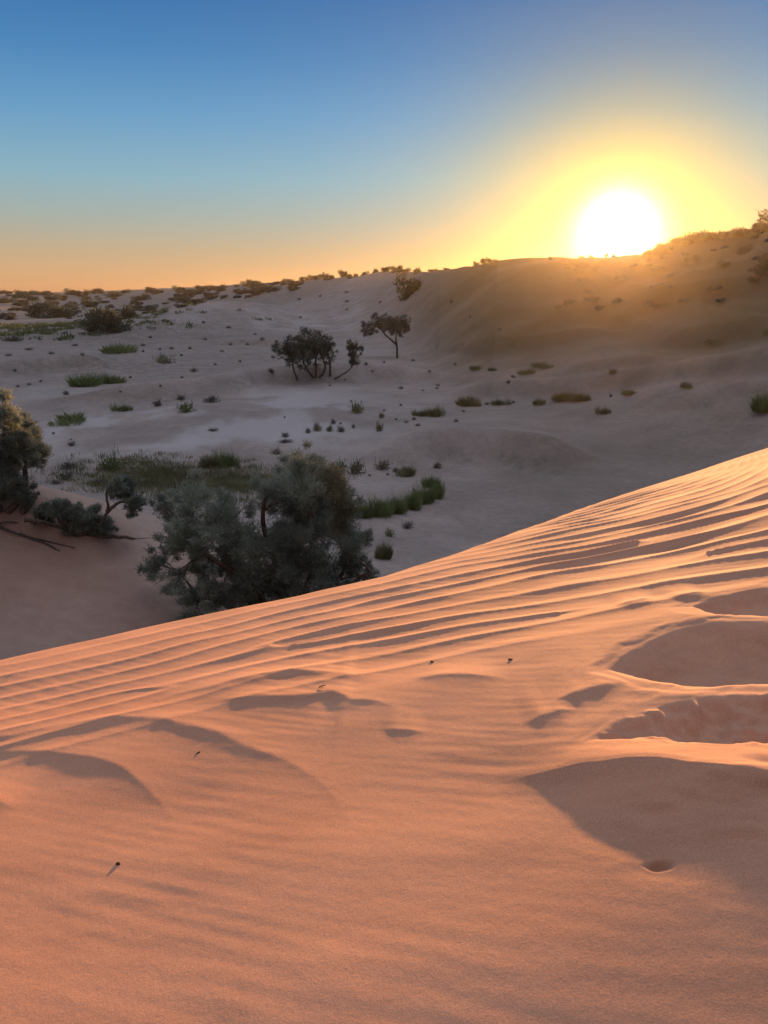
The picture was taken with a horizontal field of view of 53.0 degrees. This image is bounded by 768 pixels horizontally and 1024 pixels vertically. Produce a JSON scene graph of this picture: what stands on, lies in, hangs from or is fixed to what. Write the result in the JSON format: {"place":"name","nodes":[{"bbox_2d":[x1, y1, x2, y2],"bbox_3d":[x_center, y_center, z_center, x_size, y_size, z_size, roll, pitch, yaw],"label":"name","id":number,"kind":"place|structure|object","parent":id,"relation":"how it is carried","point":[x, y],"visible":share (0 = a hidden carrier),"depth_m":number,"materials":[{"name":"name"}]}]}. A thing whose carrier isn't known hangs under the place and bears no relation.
{"place":"outdoors","nodes":[
{"label":"outdoors","id":0,"kind":"place"},
{"bbox_2d":[19,448,361,505],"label":"dry grass","id":1,"kind":"structure","parent":0,"point":[221,480],"depth_m":29.56,"materials":[{"name":"green plant"}]},
{"bbox_2d":[0,230,767,1023],"bbox_3d":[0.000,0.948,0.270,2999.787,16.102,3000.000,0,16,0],"label":"ground","id":2,"kind":"structure","parent":0,"point":[560,816],"depth_m":2.55,"materials":[{"name":"sand"}]},
{"bbox_2d":[0,296,12,302],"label":"bush","id":3,"kind":"object","parent":2,"relation":"on","point":[4,300],"visible":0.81,"depth_m":469.91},
{"bbox_2d":[4,313,16,319],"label":"bush","id":4,"kind":"object","parent":2,"relation":"on","point":[10,317],"visible":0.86,"depth_m":200.83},
{"bbox_2d":[0,335,22,341],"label":"scrub","id":5,"kind":"object","parent":2,"relation":"on","point":[12,339],"visible":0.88,"depth_m":115.98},
{"bbox_2d":[13,300,29,305],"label":"bush","id":6,"kind":"object","parent":2,"relation":"on","point":[19,303],"visible":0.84,"depth_m":409.13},
{"bbox_2d":[14,291,32,295],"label":"bush","id":7,"kind":"object","parent":2,"relation":"on","point":[24,292],"visible":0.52,"depth_m":619.26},
{"bbox_2d":[0,387,54,514],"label":"tamarisk tree","id":8,"kind":"object","parent":2,"relation":"on","point":[20,444],"visible":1,"depth_m":14.30,"materials":[{"name":"green plant"}]},
{"bbox_2d":[24,295,41,300],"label":"bush","id":9,"kind":"object","parent":2,"relation":"on","point":[30,298],"visible":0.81,"depth_m":519.20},
{"bbox_2d":[0,521,74,550],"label":"dead branch","id":10,"kind":"object","parent":2,"relation":"on","point":[26,536],"visible":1,"depth_m":14.41,"materials":[{"name":"wood"}]},
{"bbox_2d":[47,295,59,299],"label":"bush","id":11,"kind":"object","parent":2,"relation":"on","point":[55,297],"visible":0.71,"depth_m":516.92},
{"bbox_2d":[24,298,86,318],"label":"bush","id":12,"kind":"object","parent":2,"relation":"on","point":[58,311],"visible":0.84,"depth_m":227.38,"materials":[{"name":"plant"}]},
{"bbox_2d":[55,468,76,480],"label":"scrub","id":13,"kind":"object","parent":2,"relation":"on","point":[65,476],"visible":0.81,"depth_m":29.14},
{"bbox_2d":[47,412,86,425],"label":"grass tuft","id":14,"kind":"object","parent":2,"relation":"on","point":[62,420],"visible":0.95,"depth_m":42.33,"materials":[{"name":"green plant"}]},
{"bbox_2d":[60,460,77,469],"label":"scrub","id":15,"kind":"object","parent":2,"relation":"on","point":[67,464],"visible":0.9,"depth_m":31.17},
{"bbox_2d":[62,288,75,294],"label":"bush","id":16,"kind":"object","parent":2,"relation":"on","point":[66,292],"visible":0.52,"depth_m":632.40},
{"bbox_2d":[72,289,91,296],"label":"bush","id":17,"kind":"object","parent":2,"relation":"on","point":[86,294],"visible":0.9,"depth_m":571.92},
{"bbox_2d":[64,370,103,386],"bbox_3d":[-23.028,-10.346,59.056,3.222,1.550,3.609,-7,17,-23],"label":"grass tuft","id":18,"kind":"object","parent":2,"relation":"on","point":[84,381],"visible":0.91,"depth_m":58.79,"materials":[{"name":"green plant"}]},
{"bbox_2d":[24,473,147,539],"bbox_3d":[-5.598,-0.095,14.551,2.240,1.408,1.216,-7,17,-22],"label":"sprawling shrub","id":19,"kind":"object","parent":2,"relation":"on","point":[76,516],"visible":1,"depth_m":14.50,"materials":[{"name":"green plant"}]},
{"bbox_2d":[79,297,98,306],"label":"bush","id":20,"kind":"object","parent":2,"relation":"on","point":[90,303],"visible":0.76,"depth_m":379.94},
{"bbox_2d":[89,288,103,293],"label":"bush","id":21,"kind":"object","parent":2,"relation":"on","point":[97,291],"visible":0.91,"depth_m":640.38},
{"bbox_2d":[87,476,108,485],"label":"scrub","id":22,"kind":"object","parent":2,"relation":"on","point":[100,480],"visible":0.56,"depth_m":28.06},
{"bbox_2d":[73,301,140,333],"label":"bush","id":23,"kind":"object","parent":2,"relation":"on","point":[107,320],"visible":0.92,"depth_m":132.15,"materials":[{"name":"plant"}]},
{"bbox_2d":[93,371,127,383],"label":"grass tuft","id":24,"kind":"object","parent":2,"relation":"on","point":[107,379],"visible":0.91,"depth_m":61.03,"materials":[{"name":"green plant"}]},
{"bbox_2d":[98,443,124,472],"bbox_3d":[-10.963,-2.100,30.755,1.061,1.501,1.159,-3,16,-9],"label":"scrub","id":25,"kind":"object","parent":2,"relation":"on","point":[112,465],"visible":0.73,"depth_m":30.83,"materials":[{"name":"green plant"}]},
{"bbox_2d":[105,291,120,297],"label":"bush","id":26,"kind":"object","parent":2,"relation":"on","point":[111,294],"visible":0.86,"depth_m":538.64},
{"bbox_2d":[97,341,139,353],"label":"grass tuft","id":27,"kind":"object","parent":2,"relation":"on","point":[119,348],"visible":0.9,"depth_m":89.12,"materials":[{"name":"green plant"}]},
{"bbox_2d":[109,403,132,411],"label":"grass tuft","id":28,"kind":"object","parent":2,"relation":"on","point":[122,408],"visible":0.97,"depth_m":47.16,"materials":[{"name":"green plant"}]},
{"bbox_2d":[119,303,138,318],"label":"bush","id":29,"kind":"object","parent":2,"relation":"on","point":[126,312],"visible":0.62,"depth_m":153.72,"materials":[{"name":"plant"}]},
{"bbox_2d":[0,302,271,340],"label":"grass patches","id":30,"kind":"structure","parent":2,"relation":"on","point":[38,327],"depth_m":144.33,"materials":[{"name":"green plant"}]},
{"bbox_2d":[141,305,155,310],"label":"bush","id":31,"kind":"object","parent":2,"relation":"on","point":[148,308],"visible":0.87,"depth_m":299.43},
{"bbox_2d":[145,287,155,292],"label":"bush","id":32,"kind":"object","parent":2,"relation":"on","point":[149,289],"visible":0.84,"depth_m":551.33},
{"bbox_2d":[151,398,162,406],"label":"scrub","id":33,"kind":"object","parent":2,"relation":"on","point":[157,403],"visible":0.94,"depth_m":48.08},
{"bbox_2d":[141,461,176,478],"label":"grass tuft","id":34,"kind":"object","parent":2,"relation":"on","point":[164,471],"visible":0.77,"depth_m":29.71,"materials":[{"name":"green plant"}]},
{"bbox_2d":[153,352,176,363],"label":"scrub","id":35,"kind":"object","parent":2,"relation":"on","point":[164,360],"visible":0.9,"depth_m":76.61,"materials":[{"name":"green plant"}]},
{"bbox_2d":[176,398,196,412],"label":"scrub","id":36,"kind":"object","parent":2,"relation":"on","point":[185,409],"visible":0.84,"depth_m":45.29,"materials":[{"name":"green plant"}]},
{"bbox_2d":[191,297,206,304],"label":"bush","id":37,"kind":"object","parent":2,"relation":"on","point":[198,301],"visible":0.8,"depth_m":175.70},
{"bbox_2d":[200,284,214,290],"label":"bush","id":38,"kind":"object","parent":2,"relation":"on","point":[207,288],"visible":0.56,"depth_m":476.34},
{"bbox_2d":[203,293,214,299],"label":"bush","id":39,"kind":"object","parent":2,"relation":"on","point":[211,296],"visible":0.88,"depth_m":391.25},
{"bbox_2d":[197,452,223,468],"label":"grass tuft","id":40,"kind":"object","parent":2,"relation":"on","point":[207,461],"visible":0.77,"depth_m":31.60,"materials":[{"name":"green plant"}]},
{"bbox_2d":[202,394,221,402],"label":"scrub","id":41,"kind":"object","parent":2,"relation":"on","point":[211,399],"visible":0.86,"depth_m":49.32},
{"bbox_2d":[210,284,227,289],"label":"bush","id":42,"kind":"object","parent":2,"relation":"on","point":[220,287],"visible":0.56,"depth_m":464.62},
{"bbox_2d":[211,445,240,467],"bbox_3d":[-6.539,-2.365,31.989,1.366,1.086,1.315,-4,16,-15],"label":"grass tuft","id":43,"kind":"object","parent":2,"relation":"on","point":[229,459],"visible":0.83,"depth_m":31.94,"materials":[{"name":"green plant"}]},
{"bbox_2d":[246,281,264,287],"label":"bush","id":44,"kind":"object","parent":2,"relation":"on","point":[255,284],"visible":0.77,"depth_m":405.39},
{"bbox_2d":[134,438,381,620],"bbox_3d":[-2.290,0.644,13.779,4.562,3.827,3.227,0,16,0],"label":"tamarisk bush","id":45,"kind":"object","parent":2,"relation":"on","point":[317,499],"visible":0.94,"depth_m":13.25,"materials":[{"name":"green plant"}]},
{"bbox_2d":[263,285,280,289],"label":"bush","id":46,"kind":"object","parent":2,"relation":"on","point":[268,287],"visible":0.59,"depth_m":356.73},
{"bbox_2d":[270,326,338,380],"bbox_3d":[-6.281,-12.515,60.681,5.406,4.194,3.744,0,16,0],"label":"desert tree","id":47,"kind":"object","parent":2,"relation":"on","point":[302,348],"visible":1,"depth_m":60.34,"materials":[{"name":"green plant"}]},
{"bbox_2d":[305,274,324,279],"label":"bush","id":48,"kind":"object","parent":2,"relation":"on","point":[316,277],"visible":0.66,"depth_m":330.46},
{"bbox_2d":[313,421,322,431],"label":"scrub","id":49,"kind":"object","parent":2,"relation":"on","point":[318,428],"visible":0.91,"depth_m":39.63,"materials":[{"name":"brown plant"}]},
{"bbox_2d":[336,457,347,470],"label":"scrub","id":50,"kind":"object","parent":2,"relation":"on","point":[342,465],"visible":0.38,"depth_m":30.94,"materials":[{"name":"green plant"}]},
{"bbox_2d":[338,269,347,276],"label":"bush","id":51,"kind":"object","parent":2,"relation":"on","point":[343,273],"visible":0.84,"depth_m":287.48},
{"bbox_2d":[334,339,364,378],"bbox_3d":[-2.610,-12.101,60.960,2.399,3.240,1.617,10,19,32],"label":"leaning tree","id":52,"kind":"object","parent":2,"relation":"on","point":[353,354],"visible":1,"depth_m":60.57,"materials":[{"name":"green plant"}]},
{"bbox_2d":[346,457,365,474],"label":"scrub","id":53,"kind":"object","parent":2,"relation":"on","point":[356,469],"visible":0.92,"depth_m":30.49,"materials":[{"name":"green plant"}]},
{"bbox_2d":[351,397,363,413],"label":"scrub","id":54,"kind":"object","parent":2,"relation":"on","point":[356,410],"visible":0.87,"depth_m":45.16,"materials":[{"name":"green plant"}]},
{"bbox_2d":[355,494,375,518],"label":"green shrub","id":55,"kind":"object","parent":2,"relation":"on","point":[367,512],"visible":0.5,"depth_m":24.09,"materials":[{"name":"green plant"}]},
{"bbox_2d":[376,421,383,431],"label":"scrub","id":56,"kind":"object","parent":2,"relation":"on","point":[379,427],"visible":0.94,"depth_m":39.00,"materials":[{"name":"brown plant"}]},
{"bbox_2d":[365,493,395,517],"bbox_3d":[-0.172,-0.339,24.517,1.032,1.002,1.155,-14,21,-40],"label":"green shrub","id":57,"kind":"object","parent":2,"relation":"on","point":[381,509],"visible":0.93,"depth_m":24.41,"materials":[{"name":"green plant"}]},
{"bbox_2d":[373,535,393,559],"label":"grass tuft","id":58,"kind":"object","parent":2,"relation":"on","point":[383,552],"visible":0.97,"depth_m":19.93,"materials":[{"name":"green plant"}]},
{"bbox_2d":[374,459,392,469],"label":"scrub","id":59,"kind":"object","parent":2,"relation":"on","point":[382,465],"visible":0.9,"depth_m":31.30,"materials":[{"name":"brown plant"}]},
{"bbox_2d":[359,312,410,357],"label":"desert tree","id":60,"kind":"object","parent":2,"relation":"on","point":[392,327],"visible":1,"depth_m":83.93,"materials":[{"name":"green plant"}]},
{"bbox_2d":[385,528,394,536],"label":"scrub","id":61,"kind":"object","parent":2,"relation":"on","point":[391,534],"visible":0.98,"depth_m":22.25,"materials":[{"name":"green plant"}]},
{"bbox_2d":[381,488,408,514],"bbox_3d":[0.370,-0.403,25.083,1.111,0.901,1.070,3,16,11],"label":"green shrub","id":62,"kind":"object","parent":2,"relation":"on","point":[400,507],"visible":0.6,"depth_m":24.87,"materials":[{"name":"green plant"}]},
{"bbox_2d":[389,265,403,273],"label":"bush","id":63,"kind":"object","parent":2,"relation":"on","point":[393,269],"visible":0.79,"depth_m":206.05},
{"bbox_2d":[394,460,418,476],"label":"grass tuft","id":64,"kind":"object","parent":2,"relation":"on","point":[407,471],"visible":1,"depth_m":30.30,"materials":[{"name":"green plant"}]},
{"bbox_2d":[402,521,412,529],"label":"scrub","id":65,"kind":"object","parent":2,"relation":"on","point":[407,526],"visible":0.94,"depth_m":23.31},
{"bbox_2d":[393,271,423,300],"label":"bush","id":66,"kind":"object","parent":2,"relation":"on","point":[411,288],"visible":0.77,"depth_m":143.88,"materials":[{"name":"plant"}]},
{"bbox_2d":[403,487,423,510],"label":"green shrub","id":67,"kind":"object","parent":2,"relation":"on","point":[413,502],"visible":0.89,"depth_m":25.54,"materials":[{"name":"green plant"}]},
{"bbox_2d":[411,409,427,416],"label":"grass tuft","id":68,"kind":"object","parent":2,"relation":"on","point":[419,414],"visible":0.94,"depth_m":43.77,"materials":[{"name":"green plant"}]},
{"bbox_2d":[410,481,437,504],"bbox_3d":[1.308,-0.756,26.502,1.052,0.960,1.092,12,20,35],"label":"green shrub","id":69,"kind":"object","parent":2,"relation":"on","point":[428,496],"visible":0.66,"depth_m":26.45,"materials":[{"name":"green plant"}]},
{"bbox_2d":[420,471,440,487],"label":"green shrub","id":70,"kind":"object","parent":2,"relation":"on","point":[427,480],"visible":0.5,"depth_m":28.63,"materials":[{"name":"green plant"}]},
{"bbox_2d":[423,404,445,416],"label":"grass tuft","id":71,"kind":"object","parent":2,"relation":"on","point":[438,412],"visible":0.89,"depth_m":43.64,"materials":[{"name":"green plant"}]},
{"bbox_2d":[427,477,446,499],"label":"green shrub","id":72,"kind":"object","parent":2,"relation":"on","point":[440,489],"visible":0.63,"depth_m":27.16,"materials":[{"name":"green plant"}]},
{"bbox_2d":[454,395,484,406],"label":"grass tuft","id":73,"kind":"object","parent":2,"relation":"on","point":[467,402],"visible":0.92,"depth_m":48.07,"materials":[{"name":"green plant"}]},
{"bbox_2d":[469,364,482,370],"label":"grass tuft","id":74,"kind":"object","parent":2,"relation":"on","point":[474,368],"visible":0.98,"depth_m":63.03,"materials":[{"name":"green plant"}]},
{"bbox_2d":[479,257,491,264],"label":"bush","id":75,"kind":"object","parent":2,"relation":"on","point":[483,261],"visible":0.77,"depth_m":120.60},
{"bbox_2d":[489,396,513,405],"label":"grass tuft","id":76,"kind":"object","parent":2,"relation":"on","point":[499,402],"visible":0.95,"depth_m":48.41,"materials":[{"name":"green plant"}]},
{"bbox_2d":[517,366,536,374],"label":"grass tuft","id":77,"kind":"object","parent":2,"relation":"on","point":[527,371],"visible":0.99,"depth_m":54.28,"materials":[{"name":"green plant"}]},
{"bbox_2d":[531,397,546,405],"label":"grass tuft","id":78,"kind":"object","parent":2,"relation":"on","point":[537,402],"visible":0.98,"depth_m":46.20,"materials":[{"name":"green plant"}]},
{"bbox_2d":[530,359,554,368],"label":"grass tuft","id":79,"kind":"object","parent":2,"relation":"on","point":[544,365],"visible":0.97,"depth_m":55.71,"materials":[{"name":"green plant"}]},
{"bbox_2d":[550,389,571,401],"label":"grass tuft","id":80,"kind":"object","parent":2,"relation":"on","point":[562,397],"visible":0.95,"depth_m":46.19,"materials":[{"name":"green plant"}]},
{"bbox_2d":[561,298,576,304],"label":"bush","id":81,"kind":"object","parent":2,"relation":"on","point":[571,302],"visible":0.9,"depth_m":74.02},
{"bbox_2d":[570,262,589,268],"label":"bush","id":82,"kind":"object","parent":2,"relation":"on","point":[579,265],"visible":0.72,"depth_m":90.94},
{"bbox_2d":[569,391,591,401],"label":"grass tuft","id":83,"kind":"object","parent":2,"relation":"on","point":[582,397],"visible":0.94,"depth_m":45.42,"materials":[{"name":"green plant"}]},
{"bbox_2d":[582,295,599,302],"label":"bush","id":84,"kind":"object","parent":2,"relation":"on","point":[588,300],"visible":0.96,"depth_m":73.38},
{"bbox_2d":[588,266,600,272],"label":"bush","id":85,"kind":"object","parent":2,"relation":"on","point":[594,268],"visible":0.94,"depth_m":86.12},
{"bbox_2d":[594,406,610,413],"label":"grass tuft","id":86,"kind":"object","parent":2,"relation":"on","point":[601,411],"visible":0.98,"depth_m":41.14,"materials":[{"name":"green plant"}]},
{"bbox_2d":[613,274,624,280],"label":"bush","id":87,"kind":"object","parent":2,"relation":"on","point":[617,278],"visible":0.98,"depth_m":77.51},
{"bbox_2d":[620,389,635,395],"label":"grass tuft","id":88,"kind":"object","parent":2,"relation":"on","point":[628,392],"visible":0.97,"depth_m":43.95,"materials":[{"name":"green plant"}]},
{"bbox_2d":[641,254,652,261],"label":"bush","id":89,"kind":"object","parent":2,"relation":"on","point":[647,258],"visible":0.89,"depth_m":86.34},
{"bbox_2d":[645,247,659,255],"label":"bush","id":90,"kind":"object","parent":2,"relation":"on","point":[650,252],"visible":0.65,"depth_m":91.31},
{"bbox_2d":[649,265,665,271],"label":"bush","id":91,"kind":"object","parent":2,"relation":"on","point":[655,268],"visible":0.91,"depth_m":75.59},
{"bbox_2d":[653,303,666,308],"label":"bush","id":92,"kind":"object","parent":2,"relation":"on","point":[658,306],"visible":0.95,"depth_m":62.11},
{"bbox_2d":[652,242,673,253],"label":"bush","id":93,"kind":"object","parent":2,"relation":"on","point":[661,245],"visible":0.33,"depth_m":91.71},
{"bbox_2d":[656,247,672,255],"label":"bush","id":94,"kind":"object","parent":2,"relation":"on","point":[663,251],"visible":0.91,"depth_m":86.32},
{"bbox_2d":[671,230,698,248],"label":"bush","id":95,"kind":"object","parent":2,"relation":"on","point":[682,242],"visible":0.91,"depth_m":86.98,"materials":[{"name":"plant"}]},
{"bbox_2d":[680,381,692,388],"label":"grass tuft","id":96,"kind":"object","parent":2,"relation":"on","point":[687,386],"visible":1,"depth_m":40.27,"materials":[{"name":"green plant"}]},
{"bbox_2d":[684,255,699,263],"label":"bush","id":97,"kind":"object","parent":2,"relation":"on","point":[691,260],"visible":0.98,"depth_m":75.31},
{"bbox_2d":[690,228,709,243],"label":"bush","id":98,"kind":"object","parent":2,"relation":"on","point":[697,239],"visible":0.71,"depth_m":86.46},
{"bbox_2d":[696,232,709,241],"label":"bush","id":99,"kind":"object","parent":2,"relation":"on","point":[705,237],"visible":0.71,"depth_m":85.92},
{"bbox_2d":[704,284,722,290],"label":"bush","id":100,"kind":"object","parent":2,"relation":"on","point":[711,287],"visible":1,"depth_m":58.98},
{"bbox_2d":[704,337,723,346],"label":"scrub","id":101,"kind":"object","parent":2,"relation":"on","point":[713,341],"visible":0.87,"depth_m":49.44,"materials":[{"name":"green plant"}]},
{"bbox_2d":[707,231,727,241],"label":"bush","id":102,"kind":"object","parent":2,"relation":"on","point":[719,236],"visible":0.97,"depth_m":84.15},
{"bbox_2d":[716,260,731,268],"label":"bush","id":103,"kind":"object","parent":2,"relation":"on","point":[722,264],"visible":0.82,"depth_m":68.05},
{"bbox_2d":[728,226,747,238],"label":"bush","id":104,"kind":"object","parent":2,"relation":"on","point":[738,232],"visible":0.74,"depth_m":80.83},
{"bbox_2d":[735,243,754,254],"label":"bush","id":105,"kind":"object","parent":2,"relation":"on","point":[742,251],"visible":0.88,"depth_m":71.61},
{"bbox_2d":[746,275,760,282],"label":"bush","id":106,"kind":"object","parent":2,"relation":"on","point":[752,279],"visible":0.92,"depth_m":56.23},
{"bbox_2d":[748,232,759,239],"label":"bush","id":107,"kind":"object","parent":2,"relation":"on","point":[754,236],"visible":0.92,"depth_m":76.05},
{"bbox_2d":[748,221,764,234],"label":"bush","id":108,"kind":"object","parent":2,"relation":"on","point":[753,229],"visible":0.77,"depth_m":79.34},
{"bbox_2d":[748,385,767,412],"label":"grass tuft","id":109,"kind":"object","parent":2,"relation":"on","point":[760,404],"visible":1,"depth_m":35.35,"materials":[{"name":"green plant"}]},
{"bbox_2d":[753,248,767,276],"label":"bush","id":110,"kind":"object","parent":2,"relation":"on","point":[763,265],"visible":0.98,"depth_m":55.76,"materials":[{"name":"plant"}]},
{"bbox_2d":[755,208,767,234],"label":"bush","id":111,"kind":"object","parent":2,"relation":"on","point":[762,218],"visible":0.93,"depth_m":77.68,"materials":[{"name":"plant"}]},
{"bbox_2d":[0,0,767,293],"label":"sky","id":112,"kind":"structure","parent":0,"point":[158,144],"materials":[{"name":"blue"}]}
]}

